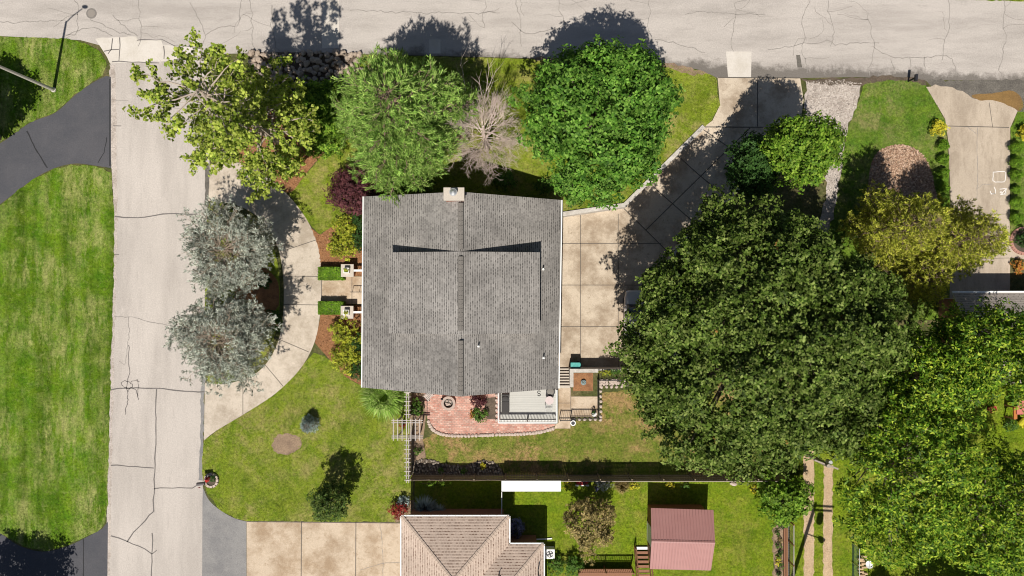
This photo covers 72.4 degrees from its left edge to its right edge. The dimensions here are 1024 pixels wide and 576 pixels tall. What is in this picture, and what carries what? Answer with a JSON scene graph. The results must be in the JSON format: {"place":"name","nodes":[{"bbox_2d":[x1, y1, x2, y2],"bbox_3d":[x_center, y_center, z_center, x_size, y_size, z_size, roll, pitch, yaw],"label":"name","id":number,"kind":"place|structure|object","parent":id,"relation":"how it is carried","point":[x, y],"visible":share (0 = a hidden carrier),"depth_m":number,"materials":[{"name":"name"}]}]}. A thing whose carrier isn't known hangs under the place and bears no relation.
{"place":"outdoors","nodes":[
{"label":"outdoors","id":0,"kind":"place"},
{"bbox_2d":[0,36,106,141],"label":"lawn","id":1,"kind":"structure","parent":0,"point":[53,72],"depth_m":55.99,"materials":[{"name":"green plant"}]},
{"bbox_2d":[0,65,55,91],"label":"street lamp","id":2,"kind":"object","parent":1,"relation":"on","point":[52,89],"visible":1,"depth_m":53.08,"materials":[{"name":"metal"}]},
{"bbox_2d":[0,522,107,575],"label":"driveway","id":3,"kind":"structure","parent":0,"point":[87,556],"depth_m":55.99,"materials":[{"name":"grey asphalt"}]},
{"bbox_2d":[0,76,110,203],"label":"driveway","id":4,"kind":"structure","parent":0,"point":[76,128],"depth_m":55.99,"materials":[{"name":"grey asphalt"}]},
{"bbox_2d":[0,165,114,550],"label":"lawn","id":5,"kind":"structure","parent":0,"point":[57,351],"depth_m":55.99,"materials":[{"name":"green plant"}]},
{"bbox_2d":[106,56,208,575],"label":"street","id":6,"kind":"structure","parent":0,"point":[155,475],"depth_m":55.99,"materials":[{"name":"concrete"}]},
{"bbox_2d":[205,201,279,383],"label":"ground","id":7,"kind":"structure","parent":0,"point":[274,270],"depth_m":55.99,"materials":[{"name":"brown soil"}]},
{"bbox_2d":[162,281,283,396],"bbox_3d":[-20.862,3.548,52.437,8.712,7.127,8.883,0,90,0],"label":"blue grey tree","id":8,"kind":"object","parent":7,"relation":"on","point":[219,360],"visible":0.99,"depth_m":50.35,"materials":[{"name":"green plant"}]},
{"bbox_2d":[175,194,283,304],"bbox_3d":[-20.719,-3.113,52.412,7.534,7.176,7.817,-30,90,0],"label":"blue grey tree","id":9,"kind":"object","parent":7,"relation":"on","point":[223,271],"visible":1,"depth_m":50.52,"materials":[{"name":"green plant"}]},
{"bbox_2d":[234,268,278,316],"bbox_3d":[-20.472,0.504,55.986,3.716,0.001,4.402,0,90,0],"label":"mulch bed","id":10,"kind":"object","parent":7,"relation":"on","point":[268,298],"visible":0.33,"depth_m":55.99,"materials":[{"name":"brown soil"}]},
{"bbox_2d":[265,309,283,331],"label":"shrub","id":11,"kind":"object","parent":7,"relation":"on","point":[274,312],"visible":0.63,"depth_m":55.53,"materials":[{"name":"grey plant"}]},
{"bbox_2d":[204,162,321,439],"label":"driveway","id":12,"kind":"structure","parent":0,"point":[299,253],"depth_m":55.98,"materials":[{"name":"concrete"}]},
{"bbox_2d":[250,52,356,84],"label":"soil","id":13,"kind":"structure","parent":0,"point":[296,65],"depth_m":55.99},
{"bbox_2d":[201,353,413,522],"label":"lawn","id":14,"kind":"structure","parent":0,"point":[320,439],"depth_m":55.99,"materials":[{"name":"green plant"}]},
{"bbox_2d":[271,433,301,454],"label":"soil","id":15,"kind":"structure","parent":14,"relation":"on","point":[286,444],"depth_m":55.98,"materials":[{"name":"beige soil"}]},
{"bbox_2d":[300,413,319,433],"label":"blue spruce","id":16,"kind":"object","parent":14,"relation":"on","point":[308,425],"visible":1,"depth_m":55.15,"materials":[{"name":"plant"}]},
{"bbox_2d":[306,479,352,521],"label":"young tree","id":17,"kind":"object","parent":14,"relation":"on","point":[323,508],"visible":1,"depth_m":52.33,"materials":[{"name":"green plant"}]},
{"bbox_2d":[358,385,411,421],"bbox_3d":[-10.133,8.509,55.430,4.401,1.100,4.535,0,90,0],"label":"grass clump","id":18,"kind":"object","parent":14,"relation":"on","point":[386,402],"visible":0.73,"depth_m":55.12,"materials":[{"name":"green plant"}]},
{"bbox_2d":[395,500,413,521],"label":"soil","id":19,"kind":"structure","parent":14,"relation":"on","point":[409,506],"depth_m":55.98,"materials":[{"name":"brown soil"}]},
{"bbox_2d":[387,501,409,519],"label":"shrub","id":20,"kind":"object","parent":19,"relation":"on","point":[396,511],"visible":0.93,"depth_m":55.02,"materials":[{"name":"red plant"}]},
{"bbox_2d":[391,415,422,440],"bbox_3d":[-8.013,10.825,54.727,2.410,2.545,1.683,0,90,0],"label":"arbour","id":21,"kind":"object","parent":14,"relation":"on","point":[406,422],"visible":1,"depth_m":53.55,"materials":[{"name":"white wood"}]},
{"bbox_2d":[247,521,399,575],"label":"driveway","id":22,"kind":"structure","parent":0,"point":[283,548],"depth_m":55.98,"materials":[{"name":"beige concrete"}]},
{"bbox_2d":[322,276,361,303],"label":"path","id":23,"kind":"structure","parent":0,"point":[348,290],"depth_m":55.98,"materials":[{"name":"beige concrete"}]},
{"bbox_2d":[410,393,425,462],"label":"soil","id":24,"kind":"structure","parent":0,"point":[417,443],"depth_m":55.98,"materials":[{"name":"brown soil"}]},
{"bbox_2d":[404,392,411,482],"bbox_3d":[-8.017,11.476,54.826,0.480,2.348,6.968,0,90,0],"label":"fence","id":25,"kind":"object","parent":24,"relation":"on","point":[409,458],"visible":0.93,"depth_m":53.71,"materials":[{"name":"white wood"}]},
{"bbox_2d":[410,397,423,415],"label":"shrub","id":26,"kind":"object","parent":24,"relation":"on","point":[415,405],"visible":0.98,"depth_m":55.30,"materials":[{"name":"green plant"}]},
{"bbox_2d":[407,459,504,474],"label":"soil","id":27,"kind":"structure","parent":0,"point":[470,470],"depth_m":55.98,"materials":[{"name":"brown soil"}]},
{"bbox_2d":[361,188,561,396],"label":"house","id":28,"kind":"structure","parent":0,"point":[461,289],"depth_m":50.68,"materials":[{"name":"grey"}]},
{"bbox_2d":[424,393,555,434],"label":"patio","id":29,"kind":"structure","parent":0,"point":[456,419],"depth_m":55.98,"materials":[{"name":"brick"}]},
{"bbox_2d":[441,396,455,409],"bbox_3d":[-5.066,9.175,55.810,1.120,0.340,1.120,0,90,0],"label":"fire pit","id":30,"kind":"object","parent":29,"relation":"on","point":[448,402],"visible":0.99,"depth_m":55.64,"materials":[{"name":"stone"}]},
{"bbox_2d":[471,408,488,422],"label":"shrub","id":31,"kind":"object","parent":29,"relation":"on","point":[483,415],"visible":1,"depth_m":55.48,"materials":[{"name":"green plant"}]},
{"bbox_2d":[484,397,495,418],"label":"soil","id":32,"kind":"structure","parent":29,"relation":"on","point":[489,405],"depth_m":55.97,"materials":[{"name":"brown soil"}]},
{"bbox_2d":[289,55,719,233],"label":"lawn","id":33,"kind":"structure","parent":0,"point":[528,154],"depth_m":55.99,"materials":[{"name":"green plant"}]},
{"bbox_2d":[322,164,384,216],"bbox_3d":[-12.296,-7.400,54.501,4.321,3.041,4.438,-43,90,0],"label":"shrub","id":34,"kind":"object","parent":33,"relation":"on","point":[349,190],"visible":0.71,"depth_m":53.84,"materials":[{"name":"purple plant"}]},
{"bbox_2d":[328,42,482,207],"bbox_3d":[-7.774,-12.090,48.442,11.531,15.116,9.765,-45,90,0],"label":"pine tree","id":35,"kind":"object","parent":33,"relation":"on","point":[396,115],"visible":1,"depth_m":45.51,"materials":[{"name":"green plant"}]},
{"bbox_2d":[445,59,527,184],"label":"bare tree","id":36,"kind":"object","parent":33,"relation":"on","point":[484,148],"visible":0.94,"depth_m":50.27,"materials":[{"name":"grey plant"}]},
{"bbox_2d":[491,170,517,190],"bbox_3d":[-0.623,-8.391,55.423,1.942,1.206,1.779,-37,90,0],"label":"shrub","id":37,"kind":"object","parent":33,"relation":"on","point":[497,181],"visible":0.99,"depth_m":55.28,"materials":[{"name":"green plant"}]},
{"bbox_2d":[532,177,555,195],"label":"shrub","id":38,"kind":"object","parent":33,"relation":"on","point":[545,185],"visible":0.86,"depth_m":55.26,"materials":[{"name":"green plant"}]},
{"bbox_2d":[505,34,685,210],"bbox_3d":[5.508,-11.037,48.676,11.974,14.660,11.528,0,90,0],"label":"maple tree","id":39,"kind":"object","parent":33,"relation":"on","point":[572,137],"visible":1,"depth_m":44.31,"materials":[{"name":"green plant"}]},
{"bbox_2d":[0,0,1023,80],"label":"road","id":40,"kind":"structure","parent":0,"point":[925,40],"depth_m":56.00,"materials":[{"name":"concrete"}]},
{"bbox_2d":[0,36,1023,575],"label":"ground","id":41,"kind":"structure","parent":0,"point":[810,200],"depth_m":56.00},
{"bbox_2d":[202,489,245,575],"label":"apron","id":42,"kind":"object","parent":41,"relation":"on","point":[223,544],"visible":1,"depth_m":55.99,"materials":[{"name":"concrete"}]},
{"bbox_2d":[238,98,352,191],"bbox_3d":[-17.480,-12.925,55.978,6.530,0.001,9.945,40,90,0],"label":"mulch bed","id":43,"kind":"object","parent":41,"relation":"on","point":[298,178],"visible":0.16,"depth_m":55.98,"materials":[{"name":"brown wood"}]},
{"bbox_2d":[122,26,322,203],"bbox_3d":[-17.956,-10.784,47.007,9.959,17.986,10.314,0,90,0],"label":"tree","id":44,"kind":"object","parent":43,"relation":"on","point":[232,136],"visible":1,"depth_m":43.72,"materials":[{"name":"green plant"}]},
{"bbox_2d":[239,89,362,385],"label":"bark chips","id":45,"kind":"object","parent":43,"relation":"on","point":[319,242],"visible":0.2,"depth_m":55.95,"materials":[{"name":"brown wood"}]},
{"bbox_2d":[290,73,351,159],"bbox_3d":[-14.952,-13.260,54.580,6.111,3.000,6.734,0,90,0],"label":"shrub","id":46,"kind":"object","parent":43,"relation":"on","point":[316,95],"visible":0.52,"depth_m":53.88,"materials":[{"name":"green plant"}]},
{"bbox_2d":[311,217,363,275],"bbox_3d":[-13.620,-3.400,55.982,4.920,0.001,4.880,0,90,0],"label":"mulch bed","id":47,"kind":"object","parent":41,"relation":"on","point":[330,259],"visible":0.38,"depth_m":55.98,"materials":[{"name":"brown wood"}]},
{"bbox_2d":[317,266,345,280],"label":"hedge","id":48,"kind":"object","parent":47,"relation":"on","point":[329,273],"visible":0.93,"depth_m":55.19,"materials":[{"name":"green plant"}]},
{"bbox_2d":[326,230,359,261],"bbox_3d":[-13.298,-3.340,55.222,2.689,1.600,2.500,0,90,0],"label":"shrub","id":49,"kind":"object","parent":47,"relation":"on","point":[334,244],"visible":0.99,"depth_m":54.91,"materials":[{"name":"yellow plant"}]},
{"bbox_2d":[331,212,356,238],"bbox_3d":[-13.192,-4.811,55.199,1.905,1.642,2.134,-26,90,0],"label":"shrub","id":50,"kind":"object","parent":47,"relation":"on","point":[344,221],"visible":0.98,"depth_m":54.89,"materials":[{"name":"yellow plant"}]},
{"bbox_2d":[351,227,361,252],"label":"shrub","id":51,"kind":"object","parent":47,"relation":"on","point":[359,236],"visible":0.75,"depth_m":55.05,"materials":[{"name":"green plant"}]},
{"bbox_2d":[315,305,362,384],"bbox_3d":[-13.460,4.680,55.982,4.600,0.001,6.640,0,90,0],"label":"mulch bed","id":52,"kind":"object","parent":41,"relation":"on","point":[325,338],"visible":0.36,"depth_m":55.98,"materials":[{"name":"brown wood"}]},
{"bbox_2d":[317,301,345,314],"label":"hedge","id":53,"kind":"object","parent":52,"relation":"on","point":[329,307],"visible":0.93,"depth_m":55.20,"materials":[{"name":"green plant"}]},
{"bbox_2d":[327,315,361,348],"bbox_3d":[-13.113,3.381,55.245,2.919,1.554,2.854,0,90,0],"label":"shrub","id":54,"kind":"object","parent":52,"relation":"on","point":[334,328],"visible":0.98,"depth_m":54.95,"materials":[{"name":"yellow plant"}]},
{"bbox_2d":[329,339,360,375],"bbox_3d":[-13.104,5.616,55.193,2.701,1.662,2.830,-37,90,0],"label":"shrub","id":55,"kind":"object","parent":52,"relation":"on","point":[346,358],"visible":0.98,"depth_m":54.91,"materials":[{"name":"yellow plant"}]},
{"bbox_2d":[348,356,360,381],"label":"shrub","id":56,"kind":"object","parent":52,"relation":"on","point":[356,367],"visible":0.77,"depth_m":55.02,"materials":[{"name":"green plant"}]},
{"bbox_2d":[400,509,544,575],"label":"house","id":57,"kind":"structure","parent":41,"relation":"on","point":[464,542],"depth_m":52.22,"materials":[{"name":"beige"}]},
{"bbox_2d":[498,389,557,423],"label":"deck","id":58,"kind":"structure","parent":41,"relation":"on","point":[527,407],"depth_m":55.50,"materials":[{"name":"white paint"}]},
{"bbox_2d":[501,393,508,413],"bbox_3d":[-0.532,9.135,55.115,0.591,0.771,1.663,0,90,0],"label":"lounge chair","id":59,"kind":"object","parent":58,"relation":"on","point":[505,404],"visible":1,"depth_m":55.10,"materials":[{"name":"black metal"}]},
{"bbox_2d":[558,368,569,387],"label":"steps","id":60,"kind":"structure","parent":41,"relation":"on","point":[564,377],"depth_m":56.50,"materials":[{"name":"stone"}]},
{"bbox_2d":[568,367,653,386],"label":"retaining wall","id":61,"kind":"structure","parent":41,"relation":"on","point":[572,371],"depth_m":55.86,"materials":[{"name":"concrete"}]},
{"bbox_2d":[562,125,704,217],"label":"retaining wall","id":62,"kind":"structure","parent":41,"relation":"on","point":[696,133],"depth_m":55.84,"materials":[{"name":"concrete"}]},
{"bbox_2d":[723,129,780,202],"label":"understory tree","id":63,"kind":"object","parent":41,"relation":"on","point":[750,168],"visible":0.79,"depth_m":50.47,"materials":[{"name":"green plant"}]},
{"bbox_2d":[603,182,926,485],"bbox_3d":[16.328,4.235,47.730,19.340,16.558,19.347,38,90,0],"label":"oak tree","id":64,"kind":"object","parent":41,"relation":"on","point":[673,393],"visible":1,"depth_m":42.92,"materials":[{"name":"green plant"}]},
{"bbox_2d":[757,110,851,194],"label":"tree","id":65,"kind":"object","parent":41,"relation":"on","point":[811,144],"visible":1,"depth_m":46.59,"materials":[{"name":"green plant"}]},
{"bbox_2d":[804,82,859,231],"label":"gravel drive","id":66,"kind":"structure","parent":41,"relation":"on","point":[830,185],"depth_m":55.98,"materials":[{"name":"grey gravel"}]},
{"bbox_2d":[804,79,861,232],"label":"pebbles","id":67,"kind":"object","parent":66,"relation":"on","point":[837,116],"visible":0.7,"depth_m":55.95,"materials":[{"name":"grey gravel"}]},
{"bbox_2d":[882,329,1002,437],"bbox_3d":[27.751,6.158,49.009,7.425,13.992,7.177,0,90,0],"label":"walnut tree","id":68,"kind":"object","parent":41,"relation":"on","point":[962,385],"visible":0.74,"depth_m":43.97,"materials":[{"name":"green plant"}]},
{"bbox_2d":[909,296,1023,416],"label":"walnut tree","id":69,"kind":"object","parent":41,"relation":"on","point":[1007,341],"visible":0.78,"depth_m":44.61,"materials":[{"name":"green plant"}]},
{"bbox_2d":[938,291,1023,382],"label":"house","id":70,"kind":"structure","parent":41,"relation":"on","point":[967,299],"depth_m":53.27,"materials":[{"name":"beige"}]},
{"bbox_2d":[1009,227,1023,254],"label":"brick edging","id":71,"kind":"object","parent":41,"relation":"on","point":[1017,249],"visible":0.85,"depth_m":55.92,"materials":[{"name":"brick"}]},
{"bbox_2d":[555,388,596,428],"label":"path","id":72,"kind":"structure","parent":0,"point":[569,405],"depth_m":55.98,"materials":[{"name":"beige concrete"}]},
{"bbox_2d":[573,373,592,390],"bbox_3d":[5.680,7.520,55.982,1.600,0.001,1.440,0,90,0],"label":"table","id":73,"kind":"object","parent":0,"point":[580,377],"visible":1,"depth_m":55.98,"materials":[{"name":"orange wood"}]},
{"bbox_2d":[414,476,775,575],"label":"lawn","id":74,"kind":"structure","parent":0,"point":[519,509],"depth_m":55.99,"materials":[{"name":"green plant"}]},
{"bbox_2d":[411,495,437,511],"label":"grass clump","id":75,"kind":"object","parent":74,"relation":"on","point":[423,504],"visible":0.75,"depth_m":55.50,"materials":[{"name":"blue plant"}]},
{"bbox_2d":[510,517,525,537],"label":"shrub","id":76,"kind":"object","parent":74,"relation":"on","point":[520,528],"visible":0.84,"depth_m":55.18,"materials":[{"name":"blue plant"}]},
{"bbox_2d":[502,481,560,490],"bbox_3d":[1.486,15.298,55.020,4.594,1.960,0.830,0,90,0],"label":"canopy","id":77,"kind":"object","parent":74,"relation":"on","point":[531,485],"visible":1,"depth_m":54.05,"materials":[{"name":"white fabric"}]},
{"bbox_2d":[546,554,564,575],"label":"shrub","id":78,"kind":"object","parent":74,"relation":"on","point":[555,565],"visible":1,"depth_m":55.20,"materials":[{"name":"green plant"}]},
{"bbox_2d":[561,554,584,575],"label":"shrub","id":79,"kind":"object","parent":74,"relation":"on","point":[571,566],"visible":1,"depth_m":55.03,"materials":[{"name":"green plant"}]},
{"bbox_2d":[562,496,616,565],"bbox_3d":[5.838,18.172,53.461,4.135,5.088,5.145,0,90,0],"label":"crab apple","id":80,"kind":"object","parent":74,"relation":"on","point":[603,533],"visible":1,"depth_m":52.02,"materials":[{"name":"brown plant"}]},
{"bbox_2d":[578,565,634,575],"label":"wooden deck","id":81,"kind":"structure","parent":74,"relation":"on","point":[604,571],"depth_m":55.38,"materials":[{"name":"brown wood"}]},
{"bbox_2d":[634,545,652,575],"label":"wooden stairs","id":82,"kind":"structure","parent":74,"relation":"on","point":[637,567],"depth_m":55.28,"materials":[{"name":"brown wood"}]},
{"bbox_2d":[647,504,714,570],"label":"shed","id":83,"kind":"structure","parent":74,"relation":"on","point":[680,536],"depth_m":53.24,"materials":[{"name":"paint"}]},
{"bbox_2d":[755,468,815,527],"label":"leafy shrub tree","id":84,"kind":"object","parent":74,"relation":"on","point":[792,494],"visible":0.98,"depth_m":53.73,"materials":[{"name":"green plant"}]},
{"bbox_2d":[423,382,800,474],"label":"lawn","id":85,"kind":"structure","parent":0,"point":[520,465],"depth_m":55.99,"materials":[{"name":"green plant"}]},
{"bbox_2d":[410,473,790,481],"bbox_3d":[6.840,14.887,55.070,29.450,1.860,0.195,0,90,0],"label":"wooden fence","id":86,"kind":"object","parent":85,"relation":"on","point":[659,477],"visible":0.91,"depth_m":54.87,"materials":[{"name":"brown wood"}]},
{"bbox_2d":[528,56,709,75],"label":"soil","id":87,"kind":"structure","parent":0,"point":[684,68],"depth_m":55.98,"materials":[{"name":"soil"}]},
{"bbox_2d":[558,77,802,367],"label":"driveway","id":88,"kind":"structure","parent":0,"point":[608,257],"depth_m":57.19,"materials":[{"name":"concrete"}]},
{"bbox_2d":[622,290,646,344],"bbox_3d":[9.958,2.535,56.430,2.190,1.540,4.750,0,90,0],"label":"parked car","id":89,"kind":"object","parent":88,"relation":"on","point":[630,298],"visible":0.33,"depth_m":56.29,"materials":[{"name":"silver metal"}]},
{"bbox_2d":[772,525,782,575],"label":"soil","id":90,"kind":"structure","parent":0,"point":[775,550],"depth_m":55.98,"materials":[{"name":"brown soil"}]},
{"bbox_2d":[803,451,833,575],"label":"track","id":91,"kind":"structure","parent":0,"point":[809,531],"depth_m":55.98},
{"bbox_2d":[801,75,925,85],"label":"soil","id":92,"kind":"structure","parent":0,"point":[871,79],"depth_m":55.98,"materials":[{"name":"grey gravel"}]},
{"bbox_2d":[821,79,949,319],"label":"lawn","id":93,"kind":"structure","parent":0,"point":[885,103],"depth_m":55.99,"materials":[{"name":"green plant"}]},
{"bbox_2d":[835,179,951,269],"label":"golden conifer","id":94,"kind":"object","parent":93,"relation":"on","point":[905,224],"visible":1,"depth_m":49.46,"materials":[{"name":"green plant"}]},
{"bbox_2d":[865,144,937,207],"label":"leaf litter","id":95,"kind":"object","parent":93,"relation":"on","point":[882,154],"visible":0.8,"depth_m":55.95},
{"bbox_2d":[874,250,953,313],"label":"golden conifer","id":96,"kind":"object","parent":93,"relation":"on","point":[929,289],"visible":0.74,"depth_m":50.73,"materials":[{"name":"green plant"}]},
{"bbox_2d":[929,118,950,136],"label":"shrub","id":97,"kind":"object","parent":93,"relation":"on","point":[937,128],"visible":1,"depth_m":55.25,"materials":[{"name":"yellow plant"}]},
{"bbox_2d":[901,194,1012,281],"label":"golden conifer","id":98,"kind":"object","parent":93,"relation":"on","point":[957,247],"visible":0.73,"depth_m":48.74,"materials":[{"name":"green plant"}]},
{"bbox_2d":[786,384,1023,575],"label":"lawn","id":99,"kind":"structure","parent":0,"point":[948,572],"depth_m":55.99,"materials":[{"name":"green plant"}]},
{"bbox_2d":[788,522,794,575],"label":"fence","id":100,"kind":"object","parent":99,"relation":"on","point":[791,563],"visible":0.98,"depth_m":55.33,"materials":[{"name":"brown wood"}]},
{"bbox_2d":[832,361,995,571],"bbox_3d":[25.907,11.534,48.462,9.314,15.085,14.210,0,90,0],"label":"walnut tree","id":101,"kind":"object","parent":99,"relation":"on","point":[927,513],"visible":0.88,"depth_m":43.45,"materials":[{"name":"green plant"}]},
{"bbox_2d":[913,431,1023,575],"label":"walnut tree","id":102,"kind":"object","parent":99,"relation":"on","point":[990,549],"visible":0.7,"depth_m":44.42,"materials":[{"name":"green plant"}]},
{"bbox_2d":[1004,401,1023,425],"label":"play frame","id":103,"kind":"object","parent":99,"relation":"on","point":[1016,413],"visible":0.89,"depth_m":54.78,"materials":[{"name":"plastic"}]},
{"bbox_2d":[926,84,1023,297],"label":"driveway","id":104,"kind":"structure","parent":0,"point":[978,133],"depth_m":55.98,"materials":[{"name":"concrete"}]},
{"bbox_2d":[926,78,1023,111],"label":"soil","id":105,"kind":"structure","parent":0,"point":[971,87],"depth_m":55.98,"materials":[{"name":"soil"}]},
{"bbox_2d":[972,90,1022,110],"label":"puddle","id":106,"kind":"object","parent":105,"relation":"on","point":[1013,99],"visible":1,"depth_m":55.97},
{"bbox_2d":[1010,112,1023,233],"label":"lawn","id":107,"kind":"structure","parent":0,"point":[1014,130],"depth_m":55.99,"materials":[{"name":"green plant"}]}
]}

